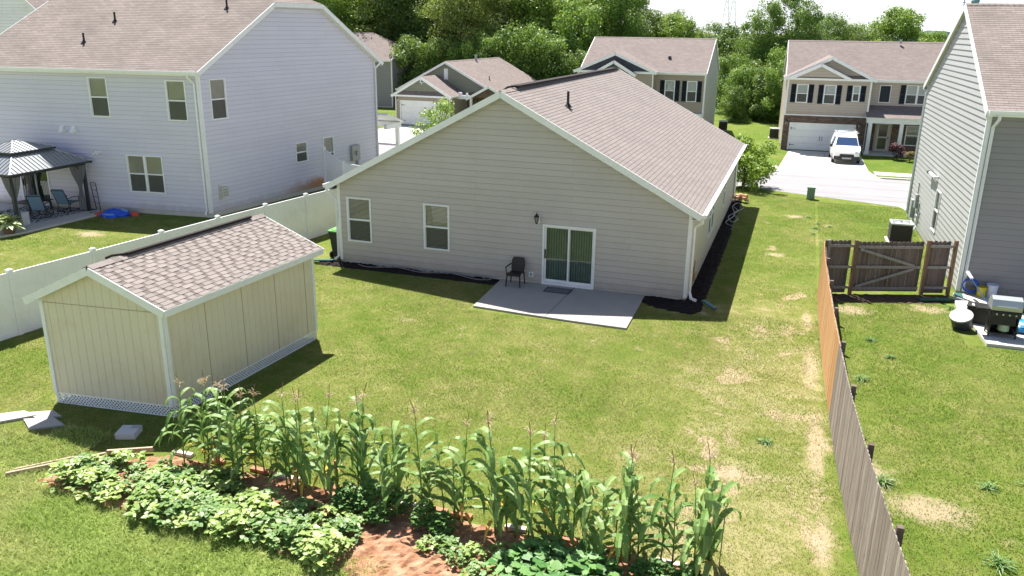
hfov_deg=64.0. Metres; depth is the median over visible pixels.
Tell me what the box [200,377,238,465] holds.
corn plant
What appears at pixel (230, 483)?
bean plant
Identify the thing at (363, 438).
corn plant
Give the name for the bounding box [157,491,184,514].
bean plant
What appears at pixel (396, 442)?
corn plant
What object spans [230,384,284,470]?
corn plant
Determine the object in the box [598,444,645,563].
corn plant
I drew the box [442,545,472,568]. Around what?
bean plant
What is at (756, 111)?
broadleaf tree
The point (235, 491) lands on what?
bean plant
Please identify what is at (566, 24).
broadleaf tree
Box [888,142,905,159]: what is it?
maroon shrub
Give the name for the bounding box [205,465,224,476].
bean plant
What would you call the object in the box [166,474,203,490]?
bean plant
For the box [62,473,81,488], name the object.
bean plant
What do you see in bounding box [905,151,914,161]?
bronze shrub
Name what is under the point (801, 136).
garage door
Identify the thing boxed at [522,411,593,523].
corn plant
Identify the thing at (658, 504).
corn plant
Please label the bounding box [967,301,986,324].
storage bin
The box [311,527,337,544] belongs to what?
bean plant
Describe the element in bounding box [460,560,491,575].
bean plant
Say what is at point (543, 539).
squash plant
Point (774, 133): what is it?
air conditioner
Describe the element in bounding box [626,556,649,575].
tomato plant
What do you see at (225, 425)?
corn plant
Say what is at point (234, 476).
bean plant
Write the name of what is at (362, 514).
bean plant
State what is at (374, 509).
tomato plant
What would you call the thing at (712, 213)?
window
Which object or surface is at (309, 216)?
vinyl fence
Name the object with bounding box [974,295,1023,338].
gas grill
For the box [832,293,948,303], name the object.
bare soil
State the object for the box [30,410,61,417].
stepping slab
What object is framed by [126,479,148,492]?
bean plant
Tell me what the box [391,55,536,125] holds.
olive gable house
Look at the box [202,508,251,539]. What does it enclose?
bean plant
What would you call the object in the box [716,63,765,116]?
broadleaf tree
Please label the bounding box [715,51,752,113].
broadleaf tree
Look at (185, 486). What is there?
bean plant
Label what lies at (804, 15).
broadleaf tree
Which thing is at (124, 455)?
bean plant
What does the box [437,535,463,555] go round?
bean plant
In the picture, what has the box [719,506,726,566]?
garden stake
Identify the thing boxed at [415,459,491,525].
corn plant
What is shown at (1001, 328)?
gas tank
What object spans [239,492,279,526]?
bean plant
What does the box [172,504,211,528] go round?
bean plant
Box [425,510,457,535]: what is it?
tomato plant
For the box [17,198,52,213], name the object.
patio table
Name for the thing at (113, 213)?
paddling pool
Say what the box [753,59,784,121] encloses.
broadleaf tree
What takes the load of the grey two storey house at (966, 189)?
on the ground at (760, 135)
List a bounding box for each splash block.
[313,259,333,260]
[701,300,716,309]
[954,292,963,297]
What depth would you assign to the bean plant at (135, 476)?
15.32 m
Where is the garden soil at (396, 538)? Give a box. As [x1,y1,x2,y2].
[37,455,701,575]
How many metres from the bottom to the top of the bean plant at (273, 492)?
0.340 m
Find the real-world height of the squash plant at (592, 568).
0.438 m
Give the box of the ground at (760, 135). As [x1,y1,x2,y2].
[0,33,1023,575]
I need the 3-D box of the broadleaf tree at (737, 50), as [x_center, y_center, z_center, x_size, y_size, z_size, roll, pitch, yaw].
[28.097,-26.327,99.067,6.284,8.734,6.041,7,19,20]
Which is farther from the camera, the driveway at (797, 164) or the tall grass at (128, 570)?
the driveway at (797, 164)
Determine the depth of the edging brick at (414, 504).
14.78 m
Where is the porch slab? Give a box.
[862,150,913,157]
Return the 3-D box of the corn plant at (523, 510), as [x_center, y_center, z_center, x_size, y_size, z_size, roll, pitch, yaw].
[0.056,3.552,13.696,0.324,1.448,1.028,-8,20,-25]
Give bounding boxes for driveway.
[378,125,428,143]
[776,150,881,179]
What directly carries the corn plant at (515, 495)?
on the garden soil at (396, 538)
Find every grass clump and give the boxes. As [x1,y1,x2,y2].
[756,436,772,446]
[852,373,870,382]
[876,470,900,488]
[945,304,960,310]
[976,480,999,492]
[978,548,1022,575]
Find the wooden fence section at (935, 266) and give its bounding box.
[827,239,958,295]
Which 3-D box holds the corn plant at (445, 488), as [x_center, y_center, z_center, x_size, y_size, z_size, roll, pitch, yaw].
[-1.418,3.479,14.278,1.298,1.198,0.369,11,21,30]
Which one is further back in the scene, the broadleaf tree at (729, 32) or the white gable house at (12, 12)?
the broadleaf tree at (729, 32)
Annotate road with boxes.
[379,144,910,206]
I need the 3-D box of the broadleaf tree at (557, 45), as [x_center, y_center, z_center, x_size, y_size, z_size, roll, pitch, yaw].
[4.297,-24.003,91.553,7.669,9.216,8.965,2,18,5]
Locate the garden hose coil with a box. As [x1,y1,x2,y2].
[962,278,978,292]
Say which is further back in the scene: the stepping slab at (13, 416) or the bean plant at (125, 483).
the stepping slab at (13, 416)
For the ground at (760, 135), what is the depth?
19.23 m
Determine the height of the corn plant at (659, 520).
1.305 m
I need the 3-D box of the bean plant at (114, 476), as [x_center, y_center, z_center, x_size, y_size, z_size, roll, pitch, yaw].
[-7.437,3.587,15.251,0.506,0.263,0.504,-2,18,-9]
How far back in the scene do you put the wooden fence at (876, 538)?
14.31 m
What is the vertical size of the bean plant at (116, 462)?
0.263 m
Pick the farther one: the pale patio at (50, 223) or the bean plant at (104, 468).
the pale patio at (50, 223)
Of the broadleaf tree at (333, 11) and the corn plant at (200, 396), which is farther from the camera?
the broadleaf tree at (333, 11)
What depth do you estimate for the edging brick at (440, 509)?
14.64 m
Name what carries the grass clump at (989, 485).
on the ground at (760, 135)
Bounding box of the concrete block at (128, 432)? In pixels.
[115,425,142,439]
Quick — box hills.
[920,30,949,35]
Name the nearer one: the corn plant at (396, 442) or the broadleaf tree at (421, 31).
the corn plant at (396, 442)
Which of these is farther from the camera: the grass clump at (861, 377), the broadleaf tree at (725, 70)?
the broadleaf tree at (725, 70)
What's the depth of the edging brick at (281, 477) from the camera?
15.63 m
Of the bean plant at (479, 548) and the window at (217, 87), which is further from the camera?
the window at (217, 87)
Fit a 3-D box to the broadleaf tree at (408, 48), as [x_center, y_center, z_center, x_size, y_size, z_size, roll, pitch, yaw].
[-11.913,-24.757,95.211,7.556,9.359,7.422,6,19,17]
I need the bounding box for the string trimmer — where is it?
[966,271,987,303]
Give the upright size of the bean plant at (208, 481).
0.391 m
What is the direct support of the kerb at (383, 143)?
on the ground at (760, 135)
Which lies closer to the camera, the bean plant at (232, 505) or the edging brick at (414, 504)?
the bean plant at (232, 505)
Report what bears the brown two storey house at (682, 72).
on the ground at (760, 135)
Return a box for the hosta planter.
[0,213,26,234]
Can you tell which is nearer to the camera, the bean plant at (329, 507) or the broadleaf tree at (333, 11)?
the bean plant at (329, 507)
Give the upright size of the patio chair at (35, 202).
1.078 m
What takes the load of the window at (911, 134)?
in the tan two storey house at (872, 93)
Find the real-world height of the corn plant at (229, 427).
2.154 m
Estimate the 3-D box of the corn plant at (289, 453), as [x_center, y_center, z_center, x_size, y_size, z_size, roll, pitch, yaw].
[-3.882,2.765,14.865,1.374,2.144,0.479,-1,18,-6]
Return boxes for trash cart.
[327,227,339,257]
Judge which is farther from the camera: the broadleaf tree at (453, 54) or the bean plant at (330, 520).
the broadleaf tree at (453, 54)
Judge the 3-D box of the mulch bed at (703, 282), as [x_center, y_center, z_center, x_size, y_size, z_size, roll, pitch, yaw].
[7.911,-1.939,33.626,2.103,0.090,18.948,7,19,18]
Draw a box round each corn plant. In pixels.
[154,374,205,465]
[168,378,236,460]
[172,371,239,465]
[193,379,264,472]
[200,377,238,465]
[200,414,265,467]
[209,388,273,476]
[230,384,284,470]
[230,414,274,478]
[247,417,322,477]
[257,382,321,491]
[260,388,332,491]
[269,416,304,487]
[272,389,330,496]
[300,384,353,490]
[315,424,351,500]
[320,429,390,486]
[335,389,389,498]
[345,385,384,488]
[368,420,411,504]
[378,446,412,516]
[383,399,447,513]
[405,458,459,512]
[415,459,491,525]
[418,447,468,509]
[426,414,503,531]
[463,410,523,541]
[486,421,569,540]
[491,458,520,537]
[498,464,533,537]
[514,423,580,528]
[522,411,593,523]
[530,461,574,550]
[549,467,595,540]
[572,470,609,563]
[574,475,622,551]
[579,487,653,544]
[596,494,680,560]
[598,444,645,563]
[619,440,644,563]
[629,501,717,572]
[630,450,688,574]
[674,474,721,575]
[679,441,725,575]
[695,480,741,575]
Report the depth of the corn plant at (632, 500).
12.95 m
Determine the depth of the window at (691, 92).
68.61 m
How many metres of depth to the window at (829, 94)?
62.27 m
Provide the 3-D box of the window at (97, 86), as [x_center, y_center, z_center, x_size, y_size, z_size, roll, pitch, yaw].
[-18.159,-8.485,36.319,0.960,1.720,0.608,5,18,12]
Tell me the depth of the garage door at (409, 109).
76.43 m
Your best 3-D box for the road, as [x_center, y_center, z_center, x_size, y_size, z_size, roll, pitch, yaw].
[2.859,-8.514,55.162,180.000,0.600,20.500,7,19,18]
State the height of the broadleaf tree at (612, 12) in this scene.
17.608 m
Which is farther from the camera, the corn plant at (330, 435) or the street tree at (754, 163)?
the street tree at (754, 163)
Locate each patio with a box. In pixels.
[0,203,104,237]
[473,279,644,329]
[953,293,1023,350]
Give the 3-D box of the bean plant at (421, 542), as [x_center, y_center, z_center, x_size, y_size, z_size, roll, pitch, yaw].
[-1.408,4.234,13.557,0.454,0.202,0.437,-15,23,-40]
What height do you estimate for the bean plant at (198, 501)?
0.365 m
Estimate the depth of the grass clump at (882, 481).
15.76 m
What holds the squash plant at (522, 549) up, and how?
on the garden soil at (396, 538)
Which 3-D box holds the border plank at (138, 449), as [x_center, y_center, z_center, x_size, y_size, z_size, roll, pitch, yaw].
[-7.679,3.272,16.471,0.889,0.130,0.050,-1,18,-6]
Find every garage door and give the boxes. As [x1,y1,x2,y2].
[400,100,445,125]
[787,122,855,150]
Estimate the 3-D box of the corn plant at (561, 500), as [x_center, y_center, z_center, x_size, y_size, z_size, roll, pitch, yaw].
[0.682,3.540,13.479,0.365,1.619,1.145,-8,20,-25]
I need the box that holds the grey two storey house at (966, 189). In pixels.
[905,3,1023,298]
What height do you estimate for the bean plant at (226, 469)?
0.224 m
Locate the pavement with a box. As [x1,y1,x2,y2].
[874,172,911,176]
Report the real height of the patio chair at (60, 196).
1.077 m
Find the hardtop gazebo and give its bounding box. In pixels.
[0,139,92,228]
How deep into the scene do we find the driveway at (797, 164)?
56.20 m
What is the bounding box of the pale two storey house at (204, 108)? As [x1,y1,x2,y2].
[0,0,403,217]
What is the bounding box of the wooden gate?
[852,241,924,291]
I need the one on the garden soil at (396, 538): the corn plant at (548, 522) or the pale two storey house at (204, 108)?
the corn plant at (548, 522)
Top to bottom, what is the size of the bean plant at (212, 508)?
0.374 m
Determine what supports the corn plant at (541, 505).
on the garden soil at (396, 538)
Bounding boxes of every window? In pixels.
[86,77,110,116]
[125,154,165,193]
[164,80,188,121]
[208,78,228,119]
[295,141,308,162]
[323,136,334,155]
[346,197,372,242]
[423,203,449,251]
[664,80,674,100]
[686,81,696,101]
[707,202,715,238]
[722,183,726,207]
[795,84,808,102]
[822,85,836,103]
[851,86,860,101]
[878,85,891,102]
[904,85,926,104]
[904,126,918,145]
[930,189,941,233]
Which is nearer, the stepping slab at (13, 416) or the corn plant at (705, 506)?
the corn plant at (705, 506)
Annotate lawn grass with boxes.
[0,202,1023,575]
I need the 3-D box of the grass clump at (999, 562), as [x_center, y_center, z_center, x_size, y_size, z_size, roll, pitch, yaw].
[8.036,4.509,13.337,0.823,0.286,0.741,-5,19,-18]
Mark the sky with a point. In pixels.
(940, 14)
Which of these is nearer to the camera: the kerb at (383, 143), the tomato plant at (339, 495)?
the tomato plant at (339, 495)
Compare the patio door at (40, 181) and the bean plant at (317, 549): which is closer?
the bean plant at (317, 549)
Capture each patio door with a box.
[20,171,53,205]
[541,224,595,289]
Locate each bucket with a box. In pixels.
[976,285,987,297]
[986,283,998,296]
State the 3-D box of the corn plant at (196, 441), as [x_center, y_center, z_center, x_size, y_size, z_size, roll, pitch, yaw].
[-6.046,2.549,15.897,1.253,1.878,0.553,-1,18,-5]
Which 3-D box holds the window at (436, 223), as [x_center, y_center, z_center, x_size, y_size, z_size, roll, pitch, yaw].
[-2.528,-2.172,28.584,0.980,1.620,0.565,7,19,18]
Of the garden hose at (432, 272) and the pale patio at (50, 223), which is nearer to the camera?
the garden hose at (432, 272)
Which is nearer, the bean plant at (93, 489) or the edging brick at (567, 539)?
the edging brick at (567, 539)
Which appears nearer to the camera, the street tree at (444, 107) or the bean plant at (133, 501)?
the bean plant at (133, 501)
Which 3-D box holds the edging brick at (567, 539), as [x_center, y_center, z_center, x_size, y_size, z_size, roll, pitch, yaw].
[0.867,4.256,13.885,0.560,0.070,0.110,5,18,14]
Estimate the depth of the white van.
58.09 m
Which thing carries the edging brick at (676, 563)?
on the ground at (760, 135)
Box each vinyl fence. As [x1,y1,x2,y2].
[0,189,338,340]
[322,147,359,182]
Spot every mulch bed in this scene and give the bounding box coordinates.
[314,260,499,284]
[642,199,741,313]
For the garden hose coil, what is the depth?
26.89 m
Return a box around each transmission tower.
[717,0,728,27]
[725,0,741,28]
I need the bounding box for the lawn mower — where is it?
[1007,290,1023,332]
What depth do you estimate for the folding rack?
37.33 m
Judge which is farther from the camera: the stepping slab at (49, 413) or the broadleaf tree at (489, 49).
the broadleaf tree at (489, 49)
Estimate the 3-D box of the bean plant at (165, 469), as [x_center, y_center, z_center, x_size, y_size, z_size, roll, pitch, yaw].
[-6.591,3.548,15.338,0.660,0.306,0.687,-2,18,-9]
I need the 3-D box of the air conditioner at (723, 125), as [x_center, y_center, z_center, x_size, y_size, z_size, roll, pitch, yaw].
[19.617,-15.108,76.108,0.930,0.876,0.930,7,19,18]
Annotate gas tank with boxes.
[997,325,1009,331]
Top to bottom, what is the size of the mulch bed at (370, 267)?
0.090 m
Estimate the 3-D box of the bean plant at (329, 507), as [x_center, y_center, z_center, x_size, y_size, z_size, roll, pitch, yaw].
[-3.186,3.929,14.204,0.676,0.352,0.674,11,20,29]
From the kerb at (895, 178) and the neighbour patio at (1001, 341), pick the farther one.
the kerb at (895, 178)
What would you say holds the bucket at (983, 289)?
on the neighbour patio at (1001, 341)
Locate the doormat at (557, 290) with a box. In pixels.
[543,287,571,294]
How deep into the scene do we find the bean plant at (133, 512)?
14.15 m
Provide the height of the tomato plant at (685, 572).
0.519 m
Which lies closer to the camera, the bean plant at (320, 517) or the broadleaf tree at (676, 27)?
the bean plant at (320, 517)
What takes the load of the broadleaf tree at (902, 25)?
on the ground at (760, 135)
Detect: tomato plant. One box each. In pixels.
[330,479,364,512]
[351,477,382,510]
[364,500,392,523]
[381,485,413,515]
[408,499,436,530]
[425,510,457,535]
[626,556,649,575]
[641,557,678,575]
[672,563,701,575]
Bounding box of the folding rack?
[83,182,100,212]
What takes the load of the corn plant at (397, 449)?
on the garden soil at (396, 538)
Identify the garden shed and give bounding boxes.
[22,213,323,416]
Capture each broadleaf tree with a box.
[313,0,358,24]
[323,0,386,32]
[344,0,418,42]
[369,0,458,61]
[385,33,432,87]
[407,0,473,64]
[414,0,506,60]
[414,36,464,74]
[442,41,481,61]
[449,0,535,62]
[459,28,512,62]
[488,0,568,61]
[493,20,559,79]
[519,30,577,79]
[544,0,606,59]
[547,49,586,76]
[575,0,609,36]
[577,0,642,36]
[585,0,651,48]
[629,9,681,37]
[652,11,699,37]
[654,8,687,34]
[694,20,725,51]
[713,21,757,93]
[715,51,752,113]
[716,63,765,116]
[716,85,750,122]
[722,34,755,61]
[734,0,787,65]
[742,66,782,121]
[744,58,773,82]
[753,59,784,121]
[763,0,824,68]
[765,43,786,105]
[788,20,833,40]
[814,10,855,40]
[836,22,877,40]
[851,19,885,40]
[862,4,926,41]
[914,29,949,41]
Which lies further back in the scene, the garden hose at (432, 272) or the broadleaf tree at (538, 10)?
the broadleaf tree at (538, 10)
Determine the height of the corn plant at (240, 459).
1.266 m
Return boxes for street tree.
[409,97,454,135]
[736,131,779,190]
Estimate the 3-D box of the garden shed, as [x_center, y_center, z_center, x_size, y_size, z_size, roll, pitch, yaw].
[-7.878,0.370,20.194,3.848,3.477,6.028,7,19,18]
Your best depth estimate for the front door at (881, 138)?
63.12 m
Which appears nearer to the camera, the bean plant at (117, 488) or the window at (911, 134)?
the bean plant at (117, 488)
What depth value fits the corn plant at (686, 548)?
12.45 m
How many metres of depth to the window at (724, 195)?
36.40 m
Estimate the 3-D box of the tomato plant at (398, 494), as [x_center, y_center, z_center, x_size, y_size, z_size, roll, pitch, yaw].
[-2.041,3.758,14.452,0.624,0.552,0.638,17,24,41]
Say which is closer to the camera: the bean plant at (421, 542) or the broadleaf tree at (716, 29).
the bean plant at (421, 542)
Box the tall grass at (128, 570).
[0,419,391,575]
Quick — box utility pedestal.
[806,185,815,199]
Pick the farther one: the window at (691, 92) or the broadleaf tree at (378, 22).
the broadleaf tree at (378, 22)
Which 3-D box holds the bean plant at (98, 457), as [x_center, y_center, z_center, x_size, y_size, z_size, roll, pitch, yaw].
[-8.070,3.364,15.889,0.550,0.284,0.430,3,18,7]
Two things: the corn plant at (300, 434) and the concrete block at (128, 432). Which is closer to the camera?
the corn plant at (300, 434)
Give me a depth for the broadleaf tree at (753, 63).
87.39 m
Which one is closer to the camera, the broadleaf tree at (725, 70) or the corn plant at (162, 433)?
the corn plant at (162, 433)
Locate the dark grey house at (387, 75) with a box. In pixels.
[353,32,413,107]
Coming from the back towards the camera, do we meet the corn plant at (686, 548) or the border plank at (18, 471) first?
the border plank at (18, 471)
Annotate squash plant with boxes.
[479,549,532,575]
[489,573,512,575]
[502,537,550,575]
[513,560,564,575]
[525,533,572,561]
[539,545,591,575]
[565,539,606,575]
[572,551,623,575]
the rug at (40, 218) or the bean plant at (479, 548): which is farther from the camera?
the rug at (40, 218)
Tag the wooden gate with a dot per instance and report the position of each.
(892, 266)
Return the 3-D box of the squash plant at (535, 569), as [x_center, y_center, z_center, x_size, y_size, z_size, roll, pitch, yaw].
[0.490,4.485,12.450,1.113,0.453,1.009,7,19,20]
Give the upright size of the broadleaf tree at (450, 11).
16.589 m
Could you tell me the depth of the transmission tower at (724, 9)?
503.69 m
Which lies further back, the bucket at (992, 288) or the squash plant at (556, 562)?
the bucket at (992, 288)
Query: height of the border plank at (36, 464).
0.060 m
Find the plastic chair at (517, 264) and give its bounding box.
[505,257,524,287]
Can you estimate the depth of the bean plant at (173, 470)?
15.40 m
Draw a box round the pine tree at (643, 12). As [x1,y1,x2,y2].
[626,0,654,29]
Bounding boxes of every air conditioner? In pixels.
[718,120,727,130]
[768,127,778,138]
[884,219,913,242]
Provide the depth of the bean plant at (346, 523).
13.80 m
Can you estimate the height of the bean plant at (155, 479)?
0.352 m
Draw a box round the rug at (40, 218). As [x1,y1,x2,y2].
[0,205,85,222]
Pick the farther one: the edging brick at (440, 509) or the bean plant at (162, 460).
the bean plant at (162, 460)
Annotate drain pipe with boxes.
[918,298,952,301]
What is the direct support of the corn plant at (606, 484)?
on the garden soil at (396, 538)
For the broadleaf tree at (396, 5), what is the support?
on the ground at (760, 135)
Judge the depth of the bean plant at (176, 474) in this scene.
15.09 m
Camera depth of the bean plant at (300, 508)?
14.31 m
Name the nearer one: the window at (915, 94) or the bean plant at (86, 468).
the bean plant at (86, 468)
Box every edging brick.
[172,449,194,457]
[206,457,225,464]
[250,466,272,475]
[272,472,300,482]
[401,501,416,507]
[432,506,448,511]
[451,510,472,519]
[504,523,526,532]
[547,533,579,544]
[587,546,613,552]
[656,557,686,565]
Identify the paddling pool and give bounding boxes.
[94,208,139,218]
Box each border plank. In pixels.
[6,452,105,476]
[14,456,73,469]
[107,446,153,454]
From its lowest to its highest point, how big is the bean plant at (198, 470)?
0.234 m
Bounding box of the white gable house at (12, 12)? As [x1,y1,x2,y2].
[0,0,48,33]
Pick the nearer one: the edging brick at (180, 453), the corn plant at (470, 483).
the corn plant at (470, 483)
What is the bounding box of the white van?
[829,129,862,162]
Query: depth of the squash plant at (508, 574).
12.46 m
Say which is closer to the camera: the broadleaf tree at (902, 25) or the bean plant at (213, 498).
the bean plant at (213, 498)
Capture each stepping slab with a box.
[0,410,35,423]
[23,417,64,430]
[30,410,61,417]
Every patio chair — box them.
[25,195,53,218]
[50,189,79,211]
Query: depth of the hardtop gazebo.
34.96 m
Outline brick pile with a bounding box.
[734,193,748,201]
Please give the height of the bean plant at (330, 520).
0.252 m
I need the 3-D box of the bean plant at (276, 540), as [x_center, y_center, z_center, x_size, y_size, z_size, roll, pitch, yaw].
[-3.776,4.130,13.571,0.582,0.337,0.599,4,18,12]
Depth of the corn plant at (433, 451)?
14.26 m
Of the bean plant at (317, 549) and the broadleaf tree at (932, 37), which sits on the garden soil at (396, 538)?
the bean plant at (317, 549)
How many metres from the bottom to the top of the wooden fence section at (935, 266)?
1.860 m
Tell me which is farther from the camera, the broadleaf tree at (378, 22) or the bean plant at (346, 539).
the broadleaf tree at (378, 22)
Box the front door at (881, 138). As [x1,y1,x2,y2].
[872,123,891,150]
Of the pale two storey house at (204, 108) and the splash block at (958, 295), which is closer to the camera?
the splash block at (958, 295)
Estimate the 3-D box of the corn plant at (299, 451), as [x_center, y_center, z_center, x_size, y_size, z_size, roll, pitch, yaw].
[-4.058,2.747,14.789,1.320,2.220,0.432,12,21,32]
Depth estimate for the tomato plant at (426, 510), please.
13.98 m
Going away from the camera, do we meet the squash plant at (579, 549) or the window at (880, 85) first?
the squash plant at (579, 549)
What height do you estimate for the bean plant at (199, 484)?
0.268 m
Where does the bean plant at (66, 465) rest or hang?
on the garden soil at (396, 538)
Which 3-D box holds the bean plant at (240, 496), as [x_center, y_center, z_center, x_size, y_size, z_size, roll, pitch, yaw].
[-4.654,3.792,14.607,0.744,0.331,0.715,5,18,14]
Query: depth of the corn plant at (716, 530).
12.54 m
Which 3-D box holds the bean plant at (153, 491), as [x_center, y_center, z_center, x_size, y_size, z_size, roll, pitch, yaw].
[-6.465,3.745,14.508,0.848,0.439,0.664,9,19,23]
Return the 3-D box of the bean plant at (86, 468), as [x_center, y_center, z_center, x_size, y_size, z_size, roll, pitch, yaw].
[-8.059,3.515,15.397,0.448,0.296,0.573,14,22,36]
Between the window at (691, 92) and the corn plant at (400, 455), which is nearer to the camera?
the corn plant at (400, 455)
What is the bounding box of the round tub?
[949,309,973,330]
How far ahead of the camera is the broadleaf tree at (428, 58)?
94.17 m
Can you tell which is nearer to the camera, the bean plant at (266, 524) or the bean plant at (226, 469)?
the bean plant at (266, 524)
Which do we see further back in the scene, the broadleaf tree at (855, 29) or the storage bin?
the broadleaf tree at (855, 29)
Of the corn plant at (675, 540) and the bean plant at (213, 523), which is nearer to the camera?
the corn plant at (675, 540)
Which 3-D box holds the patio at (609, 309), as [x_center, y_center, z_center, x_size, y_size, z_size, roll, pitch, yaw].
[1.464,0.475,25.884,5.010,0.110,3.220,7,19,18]
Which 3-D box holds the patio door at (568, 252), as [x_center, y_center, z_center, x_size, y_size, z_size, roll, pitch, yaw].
[1.961,-1.117,27.329,1.800,2.060,0.670,7,19,18]
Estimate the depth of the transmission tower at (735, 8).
538.98 m
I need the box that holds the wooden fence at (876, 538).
[817,240,910,575]
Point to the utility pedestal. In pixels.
(811, 192)
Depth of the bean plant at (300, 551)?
13.22 m
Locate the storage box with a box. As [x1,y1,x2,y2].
[12,211,29,225]
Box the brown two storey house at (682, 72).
[573,36,719,124]
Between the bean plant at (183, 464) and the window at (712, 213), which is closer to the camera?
the bean plant at (183, 464)
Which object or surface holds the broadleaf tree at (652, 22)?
on the ground at (760, 135)
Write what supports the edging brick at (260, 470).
on the ground at (760, 135)
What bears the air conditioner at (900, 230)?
on the ground at (760, 135)
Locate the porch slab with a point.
(880, 153)
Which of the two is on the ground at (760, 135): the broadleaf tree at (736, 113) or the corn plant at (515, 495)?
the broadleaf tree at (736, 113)
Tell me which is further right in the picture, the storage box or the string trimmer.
the string trimmer
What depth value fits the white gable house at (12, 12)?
53.61 m
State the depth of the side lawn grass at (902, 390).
19.58 m
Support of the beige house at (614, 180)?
on the ground at (760, 135)
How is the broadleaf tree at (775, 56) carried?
on the ground at (760, 135)
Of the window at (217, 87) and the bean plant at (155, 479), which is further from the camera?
the window at (217, 87)
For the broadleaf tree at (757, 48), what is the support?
on the ground at (760, 135)
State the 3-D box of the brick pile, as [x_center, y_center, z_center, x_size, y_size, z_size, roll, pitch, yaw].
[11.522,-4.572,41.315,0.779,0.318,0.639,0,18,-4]
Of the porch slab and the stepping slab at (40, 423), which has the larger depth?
the porch slab
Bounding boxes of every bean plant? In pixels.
[42,459,86,492]
[61,452,101,473]
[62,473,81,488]
[64,466,108,500]
[69,466,90,485]
[78,465,119,486]
[82,454,105,467]
[86,482,111,500]
[94,481,131,502]
[99,474,124,485]
[100,456,128,471]
[102,449,149,472]
[113,479,134,495]
[123,461,147,476]
[123,491,155,511]
[123,495,164,522]
[124,471,146,483]
[124,481,167,514]
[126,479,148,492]
[136,470,172,488]
[142,467,171,487]
[146,463,166,471]
[148,499,190,527]
[157,457,172,464]
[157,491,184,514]
[160,465,184,475]
[161,469,195,488]
[164,483,195,494]
[165,489,207,518]
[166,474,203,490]
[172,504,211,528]
[174,462,188,471]
[179,489,222,520]
[180,465,202,474]
[181,486,206,504]
[185,502,221,527]
[185,502,224,532]
[189,490,222,504]
[190,474,208,487]
[190,482,215,491]
[192,465,205,474]
[192,468,229,493]
[198,502,238,527]
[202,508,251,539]
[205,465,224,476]
[208,478,241,497]
[214,466,239,480]
[219,507,255,538]
[221,496,240,510]
[224,480,246,494]
[228,470,248,484]
[233,487,269,510]
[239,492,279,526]
[239,518,272,542]
[249,519,275,543]
[251,511,288,532]
[254,486,287,510]
[264,514,314,549]
[265,524,297,550]
[271,507,291,518]
[278,500,294,514]
[281,496,320,518]
[283,524,322,555]
[296,543,320,557]
[298,528,350,571]
[299,512,328,529]
[307,503,343,525]
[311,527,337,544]
[315,522,340,534]
[323,536,353,556]
[326,515,342,525]
[329,503,358,516]
[334,515,362,543]
[340,512,365,528]
[357,505,380,520]
[413,534,441,550]
[423,529,450,544]
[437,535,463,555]
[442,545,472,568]
[456,540,488,562]
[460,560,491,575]
[488,541,508,557]
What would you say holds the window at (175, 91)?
in the pale two storey house at (204, 108)
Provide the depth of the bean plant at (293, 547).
13.38 m
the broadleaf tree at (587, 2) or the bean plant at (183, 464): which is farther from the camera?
the broadleaf tree at (587, 2)
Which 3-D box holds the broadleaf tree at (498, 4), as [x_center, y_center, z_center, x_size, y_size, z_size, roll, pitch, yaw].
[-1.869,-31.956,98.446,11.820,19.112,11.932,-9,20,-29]
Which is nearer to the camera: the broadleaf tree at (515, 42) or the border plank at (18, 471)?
the border plank at (18, 471)
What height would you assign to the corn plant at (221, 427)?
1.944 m
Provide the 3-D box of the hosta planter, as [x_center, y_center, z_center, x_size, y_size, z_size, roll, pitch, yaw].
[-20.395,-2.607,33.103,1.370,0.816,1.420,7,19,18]
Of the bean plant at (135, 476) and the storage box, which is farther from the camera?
the storage box
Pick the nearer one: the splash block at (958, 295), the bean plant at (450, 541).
the bean plant at (450, 541)
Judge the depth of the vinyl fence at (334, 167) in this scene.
41.60 m
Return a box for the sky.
[621,0,1023,35]
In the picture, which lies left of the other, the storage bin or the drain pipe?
the drain pipe
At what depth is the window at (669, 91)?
69.17 m
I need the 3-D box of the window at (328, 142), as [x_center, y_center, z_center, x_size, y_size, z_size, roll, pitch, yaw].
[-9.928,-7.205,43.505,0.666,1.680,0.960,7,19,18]
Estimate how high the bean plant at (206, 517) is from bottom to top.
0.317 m
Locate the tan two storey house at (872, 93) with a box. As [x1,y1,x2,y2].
[778,39,944,154]
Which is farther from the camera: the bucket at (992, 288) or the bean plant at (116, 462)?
the bucket at (992, 288)
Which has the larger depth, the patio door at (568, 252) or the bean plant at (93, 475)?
the patio door at (568, 252)
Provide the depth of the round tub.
23.88 m
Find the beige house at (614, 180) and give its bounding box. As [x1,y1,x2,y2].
[322,68,746,301]
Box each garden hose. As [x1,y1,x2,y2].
[358,264,490,279]
[725,203,743,226]
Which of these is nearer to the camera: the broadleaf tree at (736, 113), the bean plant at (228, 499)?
the bean plant at (228, 499)
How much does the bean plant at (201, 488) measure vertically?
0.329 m
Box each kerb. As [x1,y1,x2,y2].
[379,142,778,171]
[879,177,910,180]
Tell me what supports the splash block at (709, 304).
on the ground at (760, 135)
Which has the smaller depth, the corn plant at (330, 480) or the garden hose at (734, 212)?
the corn plant at (330, 480)
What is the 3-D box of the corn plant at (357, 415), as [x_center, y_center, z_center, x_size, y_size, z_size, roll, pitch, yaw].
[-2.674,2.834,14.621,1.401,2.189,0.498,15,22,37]
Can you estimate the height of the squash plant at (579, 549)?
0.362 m
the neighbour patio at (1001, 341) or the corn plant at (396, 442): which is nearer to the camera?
the corn plant at (396, 442)

